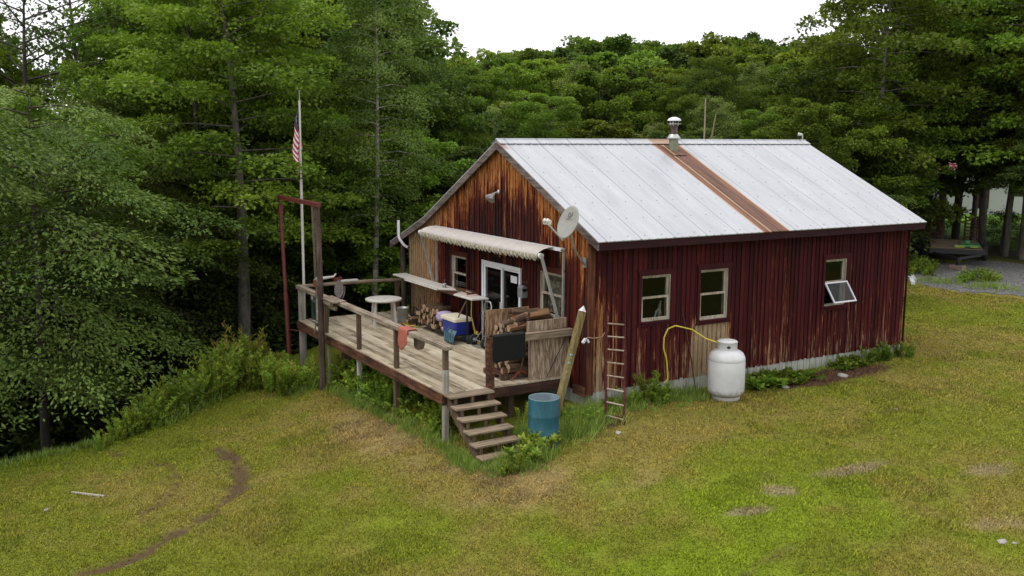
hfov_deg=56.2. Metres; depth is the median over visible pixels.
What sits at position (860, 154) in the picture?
broadleaf tree
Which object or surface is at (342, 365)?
shrub
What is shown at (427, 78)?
birch tree
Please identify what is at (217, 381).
goldenrod
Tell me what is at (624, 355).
ladder
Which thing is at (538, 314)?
firewood log
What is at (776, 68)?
maple tree
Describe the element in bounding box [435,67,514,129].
broadleaf tree
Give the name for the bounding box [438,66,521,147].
maple tree
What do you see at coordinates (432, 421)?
leafy weed
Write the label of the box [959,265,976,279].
goldenrod
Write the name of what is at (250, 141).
maple tree
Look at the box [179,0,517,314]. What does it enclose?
broadleaf tree
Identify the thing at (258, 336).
seeding goldenrod
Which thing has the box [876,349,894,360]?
shrub
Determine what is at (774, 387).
broad leaf plant
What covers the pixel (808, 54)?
broadleaf tree
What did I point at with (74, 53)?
oak tree
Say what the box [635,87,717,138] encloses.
maple tree
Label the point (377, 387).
shrub
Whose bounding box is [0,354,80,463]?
bush
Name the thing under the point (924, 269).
leafy weed
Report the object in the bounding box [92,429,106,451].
goldenrod
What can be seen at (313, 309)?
waste bin
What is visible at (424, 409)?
shrub
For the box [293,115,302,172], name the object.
flag
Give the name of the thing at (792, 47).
broadleaf tree
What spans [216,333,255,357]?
seeding goldenrod
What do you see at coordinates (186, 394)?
goldenrod
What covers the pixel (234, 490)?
ground
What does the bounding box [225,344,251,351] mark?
goldenrod
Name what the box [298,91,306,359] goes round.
flagpole
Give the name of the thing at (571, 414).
goldenrod
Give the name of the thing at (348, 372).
shrub
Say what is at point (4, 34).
maple tree
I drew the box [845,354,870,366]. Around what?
broad leaf plant
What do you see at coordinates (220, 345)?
goldenrod
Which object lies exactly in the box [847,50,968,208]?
maple tree
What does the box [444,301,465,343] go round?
snow shovel
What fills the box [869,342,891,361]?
shrub
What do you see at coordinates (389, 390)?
shrub
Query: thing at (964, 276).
leafy weed
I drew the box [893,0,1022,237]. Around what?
maple tree
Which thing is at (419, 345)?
log slab
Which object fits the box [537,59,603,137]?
birch tree
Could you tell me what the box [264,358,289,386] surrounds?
goldenrod
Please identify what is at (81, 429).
bush
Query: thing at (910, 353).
shrub
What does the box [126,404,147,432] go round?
goldenrod
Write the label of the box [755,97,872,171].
broadleaf tree
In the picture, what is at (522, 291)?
wall mailbox
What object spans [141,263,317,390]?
bush
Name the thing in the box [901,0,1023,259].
maple tree
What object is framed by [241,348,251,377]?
goldenrod
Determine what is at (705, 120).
dead tree
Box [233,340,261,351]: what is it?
goldenrod
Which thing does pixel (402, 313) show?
metal bucket
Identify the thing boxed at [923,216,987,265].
flatbed trailer
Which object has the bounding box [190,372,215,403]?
goldenrod
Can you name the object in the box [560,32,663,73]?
broadleaf tree
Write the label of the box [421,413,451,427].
goldenrod
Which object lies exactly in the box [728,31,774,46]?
broadleaf tree
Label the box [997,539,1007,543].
stone
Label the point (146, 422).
goldenrod
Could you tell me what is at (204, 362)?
goldenrod
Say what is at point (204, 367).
goldenrod
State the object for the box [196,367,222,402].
goldenrod
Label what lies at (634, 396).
goldenrod
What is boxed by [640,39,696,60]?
broadleaf tree
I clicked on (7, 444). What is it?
bush
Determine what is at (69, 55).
broadleaf tree
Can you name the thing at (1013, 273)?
gravel pad
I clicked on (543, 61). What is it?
broadleaf tree
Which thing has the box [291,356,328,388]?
goldenrod
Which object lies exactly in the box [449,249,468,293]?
window
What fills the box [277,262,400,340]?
bush
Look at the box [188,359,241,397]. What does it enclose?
goldenrod
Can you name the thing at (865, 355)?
shrub
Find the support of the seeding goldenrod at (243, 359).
on the ground at (234, 490)
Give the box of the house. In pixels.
[932,162,1022,214]
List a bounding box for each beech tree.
[0,83,261,364]
[0,85,261,451]
[0,106,210,445]
[0,122,310,417]
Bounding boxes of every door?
[481,259,521,323]
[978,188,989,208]
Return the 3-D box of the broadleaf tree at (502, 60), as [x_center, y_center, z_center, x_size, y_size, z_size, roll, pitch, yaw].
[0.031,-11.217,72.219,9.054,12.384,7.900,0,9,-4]
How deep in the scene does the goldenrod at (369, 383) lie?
21.94 m
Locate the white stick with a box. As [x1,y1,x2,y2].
[71,491,104,496]
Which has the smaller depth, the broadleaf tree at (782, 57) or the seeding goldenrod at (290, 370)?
the seeding goldenrod at (290, 370)
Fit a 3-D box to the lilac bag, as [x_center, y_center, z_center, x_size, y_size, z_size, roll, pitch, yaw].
[-1.682,0.704,23.956,0.459,0.248,0.459,-5,10,-30]
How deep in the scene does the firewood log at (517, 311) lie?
19.95 m
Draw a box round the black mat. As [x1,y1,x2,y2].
[489,331,524,362]
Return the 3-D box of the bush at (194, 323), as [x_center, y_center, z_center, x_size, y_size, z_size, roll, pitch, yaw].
[-11.030,2.607,32.094,6.790,4.928,6.037,1,9,6]
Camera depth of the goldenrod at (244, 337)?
26.05 m
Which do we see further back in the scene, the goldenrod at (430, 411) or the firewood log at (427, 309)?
the firewood log at (427, 309)
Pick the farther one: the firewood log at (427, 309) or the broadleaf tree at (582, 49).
the broadleaf tree at (582, 49)
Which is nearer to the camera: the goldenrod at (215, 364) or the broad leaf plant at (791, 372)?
the broad leaf plant at (791, 372)
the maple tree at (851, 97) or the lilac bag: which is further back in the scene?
the maple tree at (851, 97)
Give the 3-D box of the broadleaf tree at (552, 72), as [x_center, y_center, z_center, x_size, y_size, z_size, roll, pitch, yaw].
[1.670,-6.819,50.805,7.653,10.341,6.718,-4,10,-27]
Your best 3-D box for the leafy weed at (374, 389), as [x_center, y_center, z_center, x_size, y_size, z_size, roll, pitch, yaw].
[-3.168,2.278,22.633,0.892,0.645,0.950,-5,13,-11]
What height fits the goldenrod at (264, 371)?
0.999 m
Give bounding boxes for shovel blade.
[334,280,344,297]
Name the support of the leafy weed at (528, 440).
on the ground at (234, 490)
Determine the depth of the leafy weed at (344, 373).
23.20 m
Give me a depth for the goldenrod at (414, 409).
20.40 m
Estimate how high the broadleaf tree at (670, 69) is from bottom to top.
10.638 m
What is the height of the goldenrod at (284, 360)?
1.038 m
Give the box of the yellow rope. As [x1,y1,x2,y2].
[401,321,418,326]
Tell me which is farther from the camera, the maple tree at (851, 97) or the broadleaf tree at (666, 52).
the broadleaf tree at (666, 52)
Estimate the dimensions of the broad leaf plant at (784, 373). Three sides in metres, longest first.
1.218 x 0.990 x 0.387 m
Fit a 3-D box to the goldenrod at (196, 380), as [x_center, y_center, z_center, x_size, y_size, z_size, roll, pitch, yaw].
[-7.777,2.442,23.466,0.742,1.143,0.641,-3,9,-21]
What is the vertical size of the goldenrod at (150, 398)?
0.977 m
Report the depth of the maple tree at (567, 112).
41.32 m
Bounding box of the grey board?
[527,317,566,331]
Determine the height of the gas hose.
1.278 m
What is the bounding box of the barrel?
[528,393,559,449]
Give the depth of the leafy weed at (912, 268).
37.55 m
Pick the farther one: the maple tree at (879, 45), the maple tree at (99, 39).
the maple tree at (879, 45)
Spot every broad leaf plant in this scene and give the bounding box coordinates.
[745,371,792,387]
[745,374,787,390]
[750,368,796,382]
[750,368,802,387]
[750,377,780,390]
[751,368,804,377]
[757,368,808,384]
[786,366,825,381]
[827,363,857,370]
[828,354,863,368]
[829,362,856,368]
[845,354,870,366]
[851,358,869,365]
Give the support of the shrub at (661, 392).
on the ground at (234, 490)
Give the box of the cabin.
[390,117,926,405]
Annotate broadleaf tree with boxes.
[0,14,21,86]
[0,116,107,328]
[3,105,119,284]
[7,0,157,113]
[9,143,205,279]
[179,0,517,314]
[325,129,475,311]
[332,103,467,291]
[334,70,500,140]
[340,0,462,80]
[361,153,466,295]
[400,146,489,230]
[434,52,472,68]
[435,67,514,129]
[465,60,515,66]
[466,48,529,62]
[475,60,554,106]
[478,52,537,69]
[482,59,601,137]
[506,47,567,65]
[511,58,613,137]
[532,48,571,60]
[534,66,658,138]
[546,49,668,136]
[547,55,616,135]
[550,42,617,68]
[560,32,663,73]
[562,118,644,138]
[605,36,661,52]
[606,65,679,133]
[614,48,647,70]
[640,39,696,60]
[642,66,693,123]
[645,129,710,138]
[646,42,704,101]
[651,65,742,125]
[669,60,763,137]
[671,45,730,69]
[681,31,758,61]
[696,51,832,136]
[710,43,781,91]
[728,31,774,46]
[734,45,790,65]
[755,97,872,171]
[762,38,775,48]
[764,0,1021,229]
[769,64,875,174]
[771,40,814,56]
[789,42,818,58]
[798,132,955,257]
[818,100,921,208]
[861,178,912,301]
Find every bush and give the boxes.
[0,243,224,458]
[0,300,169,459]
[0,310,120,461]
[0,315,54,453]
[0,336,54,461]
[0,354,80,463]
[21,270,281,437]
[49,231,347,434]
[81,306,237,434]
[93,259,269,368]
[103,250,341,408]
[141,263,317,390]
[235,234,408,355]
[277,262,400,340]
[305,218,408,313]
[332,227,408,312]
[335,255,408,314]
[383,208,414,294]
[906,192,961,244]
[972,206,1021,250]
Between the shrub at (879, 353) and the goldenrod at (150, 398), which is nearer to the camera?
the goldenrod at (150, 398)
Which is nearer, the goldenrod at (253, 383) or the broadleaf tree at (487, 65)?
the goldenrod at (253, 383)
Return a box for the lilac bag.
[436,311,452,321]
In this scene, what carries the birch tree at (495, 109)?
on the ground at (234, 490)
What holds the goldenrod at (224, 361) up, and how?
on the ground at (234, 490)
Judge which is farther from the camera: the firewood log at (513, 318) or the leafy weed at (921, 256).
the leafy weed at (921, 256)
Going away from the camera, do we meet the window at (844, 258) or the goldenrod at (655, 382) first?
the goldenrod at (655, 382)
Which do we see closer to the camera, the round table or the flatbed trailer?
the round table
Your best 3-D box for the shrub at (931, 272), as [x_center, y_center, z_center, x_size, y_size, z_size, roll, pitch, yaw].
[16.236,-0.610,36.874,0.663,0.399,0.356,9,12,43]
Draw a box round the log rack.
[414,320,469,332]
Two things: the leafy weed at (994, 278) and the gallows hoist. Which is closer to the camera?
the gallows hoist
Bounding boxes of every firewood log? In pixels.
[424,303,443,306]
[426,305,441,311]
[435,306,451,311]
[498,362,505,366]
[501,368,507,373]
[502,313,526,327]
[505,358,527,364]
[506,362,526,368]
[507,323,526,331]
[508,367,527,372]
[509,329,525,332]
[511,312,524,321]
[512,308,537,314]
[513,320,532,325]
[525,309,549,319]
[540,314,551,319]
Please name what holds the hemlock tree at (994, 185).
on the ground at (234, 490)
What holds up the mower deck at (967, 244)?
on the flatbed trailer
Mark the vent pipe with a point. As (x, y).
(399, 237)
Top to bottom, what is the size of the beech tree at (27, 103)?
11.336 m
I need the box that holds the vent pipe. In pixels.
[397,220,407,247]
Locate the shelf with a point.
(330, 300)
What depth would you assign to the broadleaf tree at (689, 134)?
32.97 m
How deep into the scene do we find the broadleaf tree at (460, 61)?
70.17 m
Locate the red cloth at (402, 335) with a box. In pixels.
[398,326,416,349]
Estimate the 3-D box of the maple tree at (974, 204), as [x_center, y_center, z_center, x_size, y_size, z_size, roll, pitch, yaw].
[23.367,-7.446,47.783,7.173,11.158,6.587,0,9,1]
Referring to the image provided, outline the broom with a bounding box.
[471,301,479,343]
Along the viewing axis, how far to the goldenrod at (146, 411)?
22.04 m
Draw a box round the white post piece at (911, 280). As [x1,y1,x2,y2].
[908,276,914,284]
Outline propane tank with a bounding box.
[707,338,745,401]
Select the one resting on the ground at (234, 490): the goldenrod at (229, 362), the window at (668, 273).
the goldenrod at (229, 362)
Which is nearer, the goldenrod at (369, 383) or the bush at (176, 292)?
the goldenrod at (369, 383)
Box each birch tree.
[238,0,424,240]
[291,0,459,311]
[327,0,474,287]
[467,98,529,147]
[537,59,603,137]
[634,121,665,138]
[686,95,745,138]
[722,57,778,138]
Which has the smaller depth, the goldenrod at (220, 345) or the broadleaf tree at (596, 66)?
the goldenrod at (220, 345)
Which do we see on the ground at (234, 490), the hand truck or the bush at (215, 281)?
the bush at (215, 281)
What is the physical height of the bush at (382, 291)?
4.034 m
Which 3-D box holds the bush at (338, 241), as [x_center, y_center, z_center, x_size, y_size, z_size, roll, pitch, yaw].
[-5.762,-0.234,38.118,9.162,6.650,8.145,0,9,1]
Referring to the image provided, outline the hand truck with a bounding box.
[469,300,491,348]
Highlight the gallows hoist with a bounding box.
[277,194,325,390]
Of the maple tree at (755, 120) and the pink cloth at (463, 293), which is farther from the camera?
the maple tree at (755, 120)
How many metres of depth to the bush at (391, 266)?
36.24 m
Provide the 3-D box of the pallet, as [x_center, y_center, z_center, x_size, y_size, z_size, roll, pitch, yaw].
[-0.131,1.748,19.970,0.650,0.100,0.760,-5,10,-30]
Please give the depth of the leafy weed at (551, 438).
17.64 m
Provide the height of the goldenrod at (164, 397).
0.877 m
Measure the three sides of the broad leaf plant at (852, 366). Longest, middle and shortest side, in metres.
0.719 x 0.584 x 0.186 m
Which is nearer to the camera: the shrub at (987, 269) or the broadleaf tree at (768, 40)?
the shrub at (987, 269)
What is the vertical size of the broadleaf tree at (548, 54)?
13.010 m
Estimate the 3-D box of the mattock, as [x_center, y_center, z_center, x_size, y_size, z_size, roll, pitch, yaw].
[0.169,1.186,19.530,0.432,1.377,0.088,-4,10,-27]
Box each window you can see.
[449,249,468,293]
[537,264,564,317]
[637,268,675,327]
[695,262,732,325]
[820,253,856,310]
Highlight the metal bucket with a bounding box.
[396,306,408,321]
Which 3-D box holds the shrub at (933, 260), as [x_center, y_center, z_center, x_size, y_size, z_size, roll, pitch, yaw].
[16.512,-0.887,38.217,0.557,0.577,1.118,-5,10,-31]
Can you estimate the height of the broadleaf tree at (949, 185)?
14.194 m
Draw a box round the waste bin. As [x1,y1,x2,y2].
[311,292,329,325]
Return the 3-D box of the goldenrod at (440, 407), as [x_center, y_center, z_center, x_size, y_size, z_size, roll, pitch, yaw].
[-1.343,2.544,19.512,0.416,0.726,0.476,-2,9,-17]
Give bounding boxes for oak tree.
[0,0,118,279]
[0,0,182,217]
[0,0,234,281]
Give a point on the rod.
(689, 349)
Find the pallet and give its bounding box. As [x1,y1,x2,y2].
[483,367,527,379]
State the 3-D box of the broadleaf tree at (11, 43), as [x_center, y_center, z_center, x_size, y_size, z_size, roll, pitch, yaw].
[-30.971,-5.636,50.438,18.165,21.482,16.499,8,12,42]
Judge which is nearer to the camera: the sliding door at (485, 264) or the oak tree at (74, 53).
the sliding door at (485, 264)
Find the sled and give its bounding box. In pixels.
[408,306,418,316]
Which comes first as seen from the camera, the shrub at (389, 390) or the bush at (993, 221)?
the shrub at (389, 390)
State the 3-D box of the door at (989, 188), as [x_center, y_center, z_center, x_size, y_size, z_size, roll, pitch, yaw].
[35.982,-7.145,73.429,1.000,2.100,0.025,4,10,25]
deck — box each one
[296,278,572,463]
[954,240,980,247]
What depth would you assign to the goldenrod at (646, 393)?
19.76 m
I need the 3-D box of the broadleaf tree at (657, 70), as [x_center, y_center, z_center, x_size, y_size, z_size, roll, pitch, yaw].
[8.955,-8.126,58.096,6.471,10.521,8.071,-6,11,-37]
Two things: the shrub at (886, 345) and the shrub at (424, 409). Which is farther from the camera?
the shrub at (886, 345)
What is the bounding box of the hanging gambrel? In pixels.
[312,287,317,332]
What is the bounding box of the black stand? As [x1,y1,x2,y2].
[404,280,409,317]
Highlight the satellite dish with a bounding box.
[543,206,586,267]
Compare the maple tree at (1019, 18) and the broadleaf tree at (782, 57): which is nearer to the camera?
the maple tree at (1019, 18)
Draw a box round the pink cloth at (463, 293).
[460,291,477,295]
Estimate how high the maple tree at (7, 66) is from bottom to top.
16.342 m
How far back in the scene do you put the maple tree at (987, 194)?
55.94 m
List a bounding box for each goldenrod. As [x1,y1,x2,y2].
[90,427,120,446]
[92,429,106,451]
[101,407,138,436]
[104,418,136,439]
[106,418,122,440]
[117,417,143,433]
[118,406,152,432]
[120,404,142,435]
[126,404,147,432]
[126,407,142,431]
[130,396,175,428]
[131,399,155,428]
[133,399,149,415]
[136,390,182,418]
[140,389,185,422]
[141,382,185,415]
[142,387,163,418]
[147,385,172,418]
[156,374,185,405]
[165,377,195,415]
[168,359,232,401]
[173,368,227,410]
[177,363,207,409]
[178,370,210,409]
[184,354,237,398]
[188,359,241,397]
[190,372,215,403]
[194,346,262,392]
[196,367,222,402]
[197,351,238,393]
[203,343,267,365]
[203,363,225,397]
[205,344,267,379]
[207,346,237,387]
[207,358,227,393]
[208,350,227,366]
[210,338,247,366]
[210,365,228,400]
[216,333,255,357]
[216,340,245,388]
[216,356,240,389]
[217,347,242,389]
[221,320,260,351]
[221,339,255,363]
[225,324,268,346]
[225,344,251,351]
[230,332,248,350]
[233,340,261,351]
[235,353,257,389]
[236,370,257,391]
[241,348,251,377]
[245,355,256,386]
[253,341,269,356]
[258,357,279,393]
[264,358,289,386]
[265,350,289,365]
[265,364,288,394]
[273,362,293,395]
[278,365,300,394]
[286,362,311,390]
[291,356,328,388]
[294,352,335,387]
[347,360,366,372]
[366,371,383,402]
[384,398,417,419]
[397,398,423,420]
[404,408,421,423]
[416,413,450,435]
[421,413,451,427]
[422,401,435,426]
[437,404,453,424]
[502,451,530,472]
[514,402,527,425]
[564,404,590,420]
[615,384,641,404]
[632,370,660,401]
[650,370,669,403]
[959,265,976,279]
[981,272,992,282]
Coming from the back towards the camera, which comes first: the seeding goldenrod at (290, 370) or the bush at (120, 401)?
the bush at (120, 401)
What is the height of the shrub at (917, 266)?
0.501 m
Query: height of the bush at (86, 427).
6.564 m
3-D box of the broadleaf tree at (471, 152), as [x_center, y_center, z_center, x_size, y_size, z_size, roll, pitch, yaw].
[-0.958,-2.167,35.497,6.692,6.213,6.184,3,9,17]
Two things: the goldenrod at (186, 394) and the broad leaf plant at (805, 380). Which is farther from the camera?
the goldenrod at (186, 394)
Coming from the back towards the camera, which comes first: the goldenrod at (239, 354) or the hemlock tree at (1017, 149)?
the hemlock tree at (1017, 149)
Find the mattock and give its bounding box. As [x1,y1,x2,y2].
[511,312,529,379]
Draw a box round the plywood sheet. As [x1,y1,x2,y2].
[485,306,528,366]
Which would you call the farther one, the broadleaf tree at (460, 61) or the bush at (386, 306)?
the broadleaf tree at (460, 61)
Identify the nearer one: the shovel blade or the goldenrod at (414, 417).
the goldenrod at (414, 417)
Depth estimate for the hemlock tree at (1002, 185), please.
43.22 m
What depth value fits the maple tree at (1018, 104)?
40.13 m
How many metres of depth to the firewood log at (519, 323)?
19.73 m
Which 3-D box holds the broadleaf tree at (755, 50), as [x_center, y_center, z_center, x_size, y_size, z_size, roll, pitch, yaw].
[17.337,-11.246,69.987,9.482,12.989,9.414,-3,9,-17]
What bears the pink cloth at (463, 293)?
on the long counter
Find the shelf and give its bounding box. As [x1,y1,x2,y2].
[322,296,345,305]
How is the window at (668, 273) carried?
in the cabin
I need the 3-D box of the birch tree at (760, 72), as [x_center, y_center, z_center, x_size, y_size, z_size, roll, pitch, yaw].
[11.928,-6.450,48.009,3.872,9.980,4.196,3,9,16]
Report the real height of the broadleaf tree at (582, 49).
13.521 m
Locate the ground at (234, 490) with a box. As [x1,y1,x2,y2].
[0,214,1023,575]
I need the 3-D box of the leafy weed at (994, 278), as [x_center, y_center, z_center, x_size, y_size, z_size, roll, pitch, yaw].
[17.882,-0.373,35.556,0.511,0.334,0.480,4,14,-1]
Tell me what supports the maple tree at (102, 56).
on the ground at (234, 490)
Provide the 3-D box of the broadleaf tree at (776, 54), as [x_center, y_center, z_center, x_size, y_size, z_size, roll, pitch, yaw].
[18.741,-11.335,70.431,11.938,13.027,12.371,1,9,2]
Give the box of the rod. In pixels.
[682,311,695,388]
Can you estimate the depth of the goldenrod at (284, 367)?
23.82 m
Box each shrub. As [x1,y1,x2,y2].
[236,343,270,381]
[239,351,281,389]
[246,357,285,386]
[265,354,318,372]
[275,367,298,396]
[328,355,366,386]
[333,371,374,398]
[341,365,378,377]
[355,375,405,413]
[357,372,391,405]
[398,392,424,416]
[400,383,417,406]
[416,392,435,407]
[418,395,439,422]
[429,409,468,437]
[581,404,604,422]
[601,396,622,408]
[650,382,671,403]
[859,345,876,363]
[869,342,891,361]
[870,340,893,351]
[873,351,881,362]
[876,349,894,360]
[880,342,908,357]
[899,341,915,357]
[905,253,916,266]
[911,261,928,272]
[913,258,938,269]
[927,267,943,275]
[965,268,990,281]
[975,266,1004,280]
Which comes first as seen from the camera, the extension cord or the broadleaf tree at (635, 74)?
the extension cord
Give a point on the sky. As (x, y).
(504, 26)
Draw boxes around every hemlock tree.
[921,38,1007,239]
[938,10,1023,254]
[976,90,1023,195]
[979,163,1022,190]
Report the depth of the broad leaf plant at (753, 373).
21.43 m
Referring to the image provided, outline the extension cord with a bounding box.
[581,271,604,386]
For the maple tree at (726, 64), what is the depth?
44.64 m
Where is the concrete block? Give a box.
[949,264,965,270]
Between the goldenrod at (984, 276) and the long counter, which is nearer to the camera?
the long counter
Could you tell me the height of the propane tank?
1.270 m
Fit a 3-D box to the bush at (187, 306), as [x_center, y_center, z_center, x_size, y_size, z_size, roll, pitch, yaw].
[-11.634,1.653,35.145,8.967,7.321,10.086,0,9,-4]
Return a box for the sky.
[0,0,891,113]
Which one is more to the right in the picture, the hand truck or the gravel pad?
the gravel pad
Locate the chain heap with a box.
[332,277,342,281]
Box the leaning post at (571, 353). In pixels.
[557,306,585,412]
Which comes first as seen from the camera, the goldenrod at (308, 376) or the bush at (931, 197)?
the goldenrod at (308, 376)
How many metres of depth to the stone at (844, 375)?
21.94 m
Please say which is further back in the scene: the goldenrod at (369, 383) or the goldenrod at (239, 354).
the goldenrod at (239, 354)
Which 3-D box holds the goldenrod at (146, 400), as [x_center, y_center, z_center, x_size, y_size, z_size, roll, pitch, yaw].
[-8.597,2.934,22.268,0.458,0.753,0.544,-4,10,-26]
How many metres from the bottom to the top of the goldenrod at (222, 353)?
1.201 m
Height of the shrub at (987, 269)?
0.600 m
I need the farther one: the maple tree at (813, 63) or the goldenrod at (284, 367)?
the maple tree at (813, 63)
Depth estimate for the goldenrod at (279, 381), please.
23.83 m
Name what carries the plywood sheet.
on the deck at (437, 368)
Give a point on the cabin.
(766, 254)
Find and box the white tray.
[341,279,357,281]
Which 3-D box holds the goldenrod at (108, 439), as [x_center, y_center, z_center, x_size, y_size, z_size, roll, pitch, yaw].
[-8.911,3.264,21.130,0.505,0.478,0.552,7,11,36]
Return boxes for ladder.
[605,311,625,425]
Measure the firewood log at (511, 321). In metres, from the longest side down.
0.529 x 0.140 x 0.128 m
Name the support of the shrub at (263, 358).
on the ground at (234, 490)
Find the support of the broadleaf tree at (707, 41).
on the ground at (234, 490)
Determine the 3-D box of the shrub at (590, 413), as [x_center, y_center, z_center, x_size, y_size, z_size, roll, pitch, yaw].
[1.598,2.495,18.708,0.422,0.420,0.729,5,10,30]
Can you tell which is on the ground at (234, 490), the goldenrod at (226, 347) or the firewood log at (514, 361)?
the goldenrod at (226, 347)
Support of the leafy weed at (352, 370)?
on the ground at (234, 490)
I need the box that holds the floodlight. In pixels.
[485,190,499,202]
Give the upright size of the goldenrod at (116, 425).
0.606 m
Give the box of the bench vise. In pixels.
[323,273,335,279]
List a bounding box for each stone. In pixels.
[837,373,848,377]
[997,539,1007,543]
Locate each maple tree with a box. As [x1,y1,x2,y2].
[0,1,73,173]
[0,48,79,307]
[31,0,337,279]
[34,0,328,355]
[44,0,369,352]
[66,0,382,341]
[79,25,219,244]
[100,0,391,354]
[114,28,368,171]
[192,0,408,226]
[212,123,356,340]
[226,94,380,314]
[420,90,492,155]
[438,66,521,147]
[472,63,553,137]
[490,92,597,139]
[591,77,700,138]
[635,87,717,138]
[644,54,776,138]
[720,59,830,144]
[727,107,799,139]
[751,55,864,176]
[766,0,1001,182]
[784,70,911,171]
[843,0,1023,238]
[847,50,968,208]
[860,11,958,156]
[890,0,1023,243]
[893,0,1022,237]
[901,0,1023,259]
[939,59,993,239]
[946,9,1023,256]
[961,21,1023,256]
[976,4,1023,183]
[986,6,1015,226]
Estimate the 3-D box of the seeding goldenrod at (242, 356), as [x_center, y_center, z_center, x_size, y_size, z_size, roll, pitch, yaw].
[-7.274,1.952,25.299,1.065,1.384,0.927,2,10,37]
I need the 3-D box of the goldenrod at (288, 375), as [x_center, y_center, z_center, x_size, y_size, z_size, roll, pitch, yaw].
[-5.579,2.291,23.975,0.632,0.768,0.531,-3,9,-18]
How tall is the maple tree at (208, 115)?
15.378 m
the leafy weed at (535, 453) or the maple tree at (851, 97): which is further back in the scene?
the maple tree at (851, 97)
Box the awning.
[418,225,564,317]
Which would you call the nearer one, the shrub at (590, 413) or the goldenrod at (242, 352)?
the shrub at (590, 413)
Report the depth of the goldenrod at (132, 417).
21.75 m
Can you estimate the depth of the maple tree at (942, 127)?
43.74 m
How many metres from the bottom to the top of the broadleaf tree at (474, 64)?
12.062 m
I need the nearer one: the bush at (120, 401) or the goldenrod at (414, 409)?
the goldenrod at (414, 409)
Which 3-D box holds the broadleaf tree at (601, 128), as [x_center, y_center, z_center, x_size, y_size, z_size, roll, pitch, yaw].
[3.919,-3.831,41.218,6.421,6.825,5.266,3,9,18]
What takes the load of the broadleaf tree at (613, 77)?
on the ground at (234, 490)
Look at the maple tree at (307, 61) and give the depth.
27.26 m
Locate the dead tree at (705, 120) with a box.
[703,98,711,138]
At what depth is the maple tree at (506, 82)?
47.37 m
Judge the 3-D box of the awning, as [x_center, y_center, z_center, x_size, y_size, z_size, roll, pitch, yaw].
[-0.686,-0.460,22.488,0.497,1.565,6.240,-5,10,-30]
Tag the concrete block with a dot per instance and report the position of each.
(955, 267)
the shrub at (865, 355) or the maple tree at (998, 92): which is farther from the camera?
the maple tree at (998, 92)
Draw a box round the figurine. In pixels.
[654,301,661,316]
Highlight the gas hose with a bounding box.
[663,325,716,382]
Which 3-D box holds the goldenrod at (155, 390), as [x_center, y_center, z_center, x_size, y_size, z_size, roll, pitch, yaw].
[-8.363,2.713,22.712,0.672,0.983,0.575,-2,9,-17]
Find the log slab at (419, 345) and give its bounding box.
[414,338,424,349]
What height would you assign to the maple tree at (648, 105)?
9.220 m
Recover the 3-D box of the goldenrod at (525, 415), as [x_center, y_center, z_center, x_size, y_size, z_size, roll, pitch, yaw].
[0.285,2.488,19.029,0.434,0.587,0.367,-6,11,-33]
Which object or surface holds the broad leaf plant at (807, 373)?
on the ground at (234, 490)
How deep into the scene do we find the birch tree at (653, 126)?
42.08 m
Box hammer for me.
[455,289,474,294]
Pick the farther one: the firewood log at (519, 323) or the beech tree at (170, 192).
the beech tree at (170, 192)
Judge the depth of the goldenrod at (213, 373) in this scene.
23.90 m
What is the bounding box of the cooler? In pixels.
[441,313,471,334]
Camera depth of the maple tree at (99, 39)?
29.74 m
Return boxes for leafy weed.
[340,370,356,387]
[343,367,378,387]
[346,380,366,393]
[359,377,391,398]
[426,405,459,433]
[498,461,517,477]
[503,436,545,463]
[516,426,561,452]
[530,427,559,444]
[905,265,916,273]
[911,254,928,259]
[915,266,933,273]
[953,271,971,282]
[990,275,1003,281]
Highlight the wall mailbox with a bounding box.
[518,285,527,297]
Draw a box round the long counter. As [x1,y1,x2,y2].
[393,273,488,343]
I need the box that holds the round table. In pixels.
[365,295,401,326]
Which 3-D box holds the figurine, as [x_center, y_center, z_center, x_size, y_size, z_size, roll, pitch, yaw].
[3.094,0.446,20.362,0.190,0.349,0.100,-5,10,-30]
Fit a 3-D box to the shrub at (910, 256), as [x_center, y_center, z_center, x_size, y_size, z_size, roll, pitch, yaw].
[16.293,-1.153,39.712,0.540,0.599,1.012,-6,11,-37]
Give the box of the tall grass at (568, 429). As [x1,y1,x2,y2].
[0,274,1023,478]
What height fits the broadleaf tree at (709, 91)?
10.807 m
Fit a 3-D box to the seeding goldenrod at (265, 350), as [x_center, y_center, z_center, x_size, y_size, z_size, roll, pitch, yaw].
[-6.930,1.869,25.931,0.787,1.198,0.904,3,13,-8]
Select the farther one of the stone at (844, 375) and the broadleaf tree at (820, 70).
the broadleaf tree at (820, 70)
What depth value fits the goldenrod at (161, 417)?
22.20 m
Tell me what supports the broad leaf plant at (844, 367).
on the ground at (234, 490)
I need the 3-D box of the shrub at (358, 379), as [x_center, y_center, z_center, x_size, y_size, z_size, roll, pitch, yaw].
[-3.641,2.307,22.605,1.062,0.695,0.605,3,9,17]
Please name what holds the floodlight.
attached to the cabin
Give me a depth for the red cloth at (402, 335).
19.88 m
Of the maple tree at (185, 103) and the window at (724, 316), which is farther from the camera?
the maple tree at (185, 103)
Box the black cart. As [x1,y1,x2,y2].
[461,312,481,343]
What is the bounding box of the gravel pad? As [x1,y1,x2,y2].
[905,255,1023,296]
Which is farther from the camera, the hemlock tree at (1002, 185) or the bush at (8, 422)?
the hemlock tree at (1002, 185)
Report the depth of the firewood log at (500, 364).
19.68 m
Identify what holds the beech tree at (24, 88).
on the ground at (234, 490)

